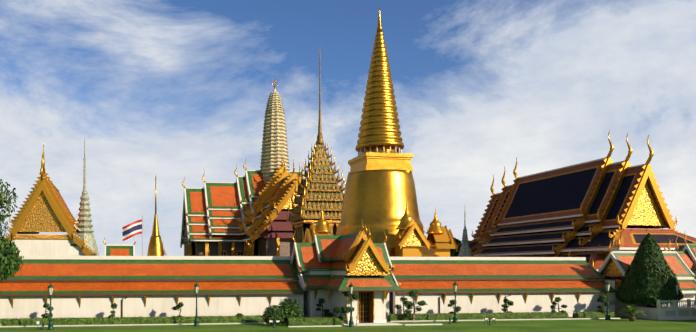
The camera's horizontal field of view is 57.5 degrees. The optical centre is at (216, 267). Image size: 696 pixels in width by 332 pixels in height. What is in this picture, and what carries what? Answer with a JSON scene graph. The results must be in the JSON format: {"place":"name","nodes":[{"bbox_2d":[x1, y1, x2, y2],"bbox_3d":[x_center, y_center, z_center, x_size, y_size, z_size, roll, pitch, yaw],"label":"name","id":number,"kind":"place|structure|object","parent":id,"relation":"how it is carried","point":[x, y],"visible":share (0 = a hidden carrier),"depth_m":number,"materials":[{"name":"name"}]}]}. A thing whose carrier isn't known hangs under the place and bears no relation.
{"place":"outdoors","nodes":[
{"label":"outdoors","id":0,"kind":"place"},
{"bbox_2d":[103,234,135,255],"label":"gate roof","id":1,"kind":"structure","parent":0,"point":[119,249],"depth_m":102.31,"materials":[{"name":"orange tile"}]},
{"bbox_2d":[0,316,695,331],"bbox_3d":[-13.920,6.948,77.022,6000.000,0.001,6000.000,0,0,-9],"label":"ground","id":2,"kind":"structure","parent":0,"point":[623,324],"depth_m":71.59,"materials":[{"name":"green plant"}]},
{"bbox_2d":[0,179,23,281],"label":"broad tree","id":3,"kind":"object","parent":2,"relation":"on","point":[10,258],"visible":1,"depth_m":53.86,"materials":[{"name":"green plant"}]},
{"bbox_2d":[41,303,53,317],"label":"topiary tree","id":4,"kind":"object","parent":2,"relation":"on","point":[46,306],"visible":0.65,"depth_m":73.69,"materials":[{"name":"green plant"}]},
{"bbox_2d":[4,143,96,255],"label":"gabled temple building","id":5,"kind":"structure","parent":2,"relation":"on","point":[44,208],"depth_m":130.30,"materials":[{"name":"gold tile"}]},
{"bbox_2d":[47,282,53,329],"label":"street lamp","id":6,"kind":"object","parent":2,"relation":"on","point":[50,287],"visible":1,"depth_m":69.01,"materials":[{"name":"green metal"}]},
{"bbox_2d":[76,139,99,255],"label":"spire","id":7,"kind":"structure","parent":2,"relation":"on","point":[85,220],"depth_m":153.86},
{"bbox_2d":[108,303,117,317],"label":"topiary tree","id":8,"kind":"object","parent":2,"relation":"on","point":[113,306],"visible":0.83,"depth_m":74.98,"materials":[{"name":"green plant"}]},
{"bbox_2d":[122,216,142,255],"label":"thai flag","id":9,"kind":"object","parent":2,"relation":"on","point":[130,230],"visible":0.98,"depth_m":122.88,"materials":[{"name":"multicoloured fabric"}]},
{"bbox_2d":[0,315,266,325],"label":"hedge","id":10,"kind":"object","parent":2,"relation":"on","point":[127,320],"visible":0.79,"depth_m":74.84,"materials":[{"name":"green plant"}]},
{"bbox_2d":[0,256,304,318],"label":"gallery wall","id":11,"kind":"structure","parent":2,"relation":"on","point":[96,283],"depth_m":79.39,"materials":[{"name":"white paint"}]},
{"bbox_2d":[11,292,606,307],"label":"roof brackets","id":12,"kind":"object","parent":11,"relation":"attached to","point":[499,295],"visible":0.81,"depth_m":80.03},
{"bbox_2d":[122,293,510,316],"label":"gallery downpipes","id":13,"kind":"object","parent":11,"relation":"attached to","point":[439,303],"visible":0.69,"depth_m":83.41,"materials":[{"name":"green metal"}]},
{"bbox_2d":[147,176,163,255],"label":"golden spire","id":14,"kind":"structure","parent":2,"relation":"on","point":[155,247],"depth_m":128.86,"materials":[{"name":"metal"}]},
{"bbox_2d":[171,302,183,318],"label":"topiary tree","id":15,"kind":"object","parent":2,"relation":"on","point":[179,305],"visible":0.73,"depth_m":75.86,"materials":[{"name":"green plant"}]},
{"bbox_2d":[194,282,199,325],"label":"street lamp","id":16,"kind":"object","parent":2,"relation":"on","point":[196,289],"visible":1,"depth_m":73.20,"materials":[{"name":"green metal"}]},
{"bbox_2d":[180,79,344,255],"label":"temple building","id":17,"kind":"structure","parent":2,"relation":"on","point":[247,213],"depth_m":188.36,"materials":[{"name":"orange tile"}]},
{"bbox_2d":[263,305,285,325],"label":"shrub","id":18,"kind":"object","parent":2,"relation":"on","point":[273,312],"visible":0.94,"depth_m":73.42,"materials":[{"name":"green plant"}]},
{"bbox_2d":[279,299,303,323],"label":"shrub","id":19,"kind":"object","parent":2,"relation":"on","point":[290,309],"visible":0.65,"depth_m":75.73,"materials":[{"name":"green plant"}]},
{"bbox_2d":[0,317,619,326],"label":"hedge","id":20,"kind":"object","parent":2,"relation":"on","point":[316,326],"visible":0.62,"depth_m":74.64,"materials":[{"name":"plant"}]},
{"bbox_2d":[286,317,343,325],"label":"hedge","id":21,"kind":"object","parent":2,"relation":"on","point":[308,321],"depth_m":73.49,"materials":[{"name":"green plant"}]},
{"bbox_2d":[286,53,346,273],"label":"mondop","id":22,"kind":"structure","parent":2,"relation":"on","point":[320,191],"depth_m":149.49,"materials":[{"name":"gold metal"}]},
{"bbox_2d":[315,298,333,317],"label":"topiary tree","id":23,"kind":"object","parent":2,"relation":"on","point":[326,311],"visible":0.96,"depth_m":79.06,"materials":[{"name":"green plant"}]},
{"bbox_2d":[331,291,358,323],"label":"topiary tree","id":24,"kind":"object","parent":2,"relation":"on","point":[345,309],"visible":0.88,"depth_m":74.12,"materials":[{"name":"green plant"}]},
{"bbox_2d":[290,223,402,324],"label":"gate pavilion","id":25,"kind":"structure","parent":2,"relation":"on","point":[330,268],"depth_m":78.17,"materials":[{"name":"white paint"}]},
{"bbox_2d":[348,282,353,326],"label":"street lamp","id":26,"kind":"object","parent":2,"relation":"on","point":[351,288],"visible":1,"depth_m":72.24,"materials":[{"name":"green metal"}]},
{"bbox_2d":[303,7,457,256],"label":"golden stupa","id":27,"kind":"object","parent":2,"relation":"on","point":[380,198],"visible":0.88,"depth_m":113.07,"materials":[{"name":"gold metal"}]},
{"bbox_2d":[394,296,412,320],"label":"topiary tree","id":28,"kind":"object","parent":2,"relation":"on","point":[403,299],"visible":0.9,"depth_m":79.56,"materials":[{"name":"green plant"}]},
{"bbox_2d":[404,289,427,320],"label":"topiary tree","id":29,"kind":"object","parent":2,"relation":"on","point":[412,294],"visible":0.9,"depth_m":79.52,"materials":[{"name":"green plant"}]},
{"bbox_2d":[448,299,460,313],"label":"topiary tree","id":30,"kind":"object","parent":2,"relation":"on","point":[452,303],"visible":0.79,"depth_m":81.38,"materials":[{"name":"green plant"}]},
{"bbox_2d":[452,281,457,322],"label":"street lamp","id":31,"kind":"object","parent":2,"relation":"on","point":[455,317],"visible":1,"depth_m":78.06,"materials":[{"name":"green metal"}]},
{"bbox_2d":[450,238,461,256],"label":"tree","id":32,"kind":"object","parent":2,"relation":"on","point":[453,253],"visible":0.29,"depth_m":162.45,"materials":[{"name":"green plant"}]},
{"bbox_2d":[458,212,471,256],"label":"spire","id":33,"kind":"structure","parent":2,"relation":"on","point":[464,251],"depth_m":148.14,"materials":[{"name":"stone"}]},
{"bbox_2d":[387,312,568,320],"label":"hedge","id":34,"kind":"object","parent":2,"relation":"on","point":[481,316],"visible":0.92,"depth_m":81.62,"materials":[{"name":"green plant"}]},
{"bbox_2d":[501,299,513,312],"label":"topiary tree","id":35,"kind":"object","parent":2,"relation":"on","point":[508,302],"visible":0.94,"depth_m":82.73,"materials":[{"name":"green plant"}]},
{"bbox_2d":[550,297,567,312],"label":"topiary tree","id":36,"kind":"object","parent":2,"relation":"on","point":[557,299],"visible":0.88,"depth_m":83.96,"materials":[{"name":"green plant"}]},
{"bbox_2d":[457,131,695,270],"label":"temple hall","id":37,"kind":"structure","parent":2,"relation":"on","point":[589,210],"depth_m":127.88,"materials":[{"name":"blue tile"}]},
{"bbox_2d":[572,311,614,317],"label":"hedge","id":38,"kind":"object","parent":2,"relation":"on","point":[590,314],"visible":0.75,"depth_m":84.09,"materials":[{"name":"green plant"}]},
{"bbox_2d":[595,294,610,312],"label":"topiary tree","id":39,"kind":"object","parent":2,"relation":"on","point":[602,299],"visible":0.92,"depth_m":84.84,"materials":[{"name":"green plant"}]},
{"bbox_2d":[605,280,610,319],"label":"street lamp","id":40,"kind":"object","parent":2,"relation":"on","point":[607,286],"visible":1,"depth_m":82.02,"materials":[{"name":"green metal"}]},
{"bbox_2d":[614,305,644,320],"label":"potted palm","id":41,"kind":"object","parent":2,"relation":"on","point":[631,311],"visible":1,"depth_m":79.94,"materials":[{"name":"green plant"}]},
{"bbox_2d":[598,240,695,319],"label":"pavilion","id":42,"kind":"structure","parent":2,"relation":"on","point":[615,266],"depth_m":87.48,"materials":[{"name":"orange tile"}]},
{"bbox_2d":[615,233,683,306],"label":"cone tree","id":43,"kind":"object","parent":2,"relation":"on","point":[647,275],"visible":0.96,"depth_m":83.46,"materials":[{"name":"green plant"}]},
{"bbox_2d":[664,234,695,305],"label":"gate pavilion","id":44,"kind":"structure","parent":2,"relation":"on","point":[686,252],"depth_m":92.38,"materials":[{"name":"orange tile"}]},
{"bbox_2d":[0,0,695,255],"label":"sky","id":45,"kind":"structure","parent":0,"point":[169,91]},
{"bbox_2d":[389,257,616,316],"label":"gallery wall","id":46,"kind":"structure","parent":0,"point":[486,281],"depth_m":86.74,"materials":[{"name":"white paint"}]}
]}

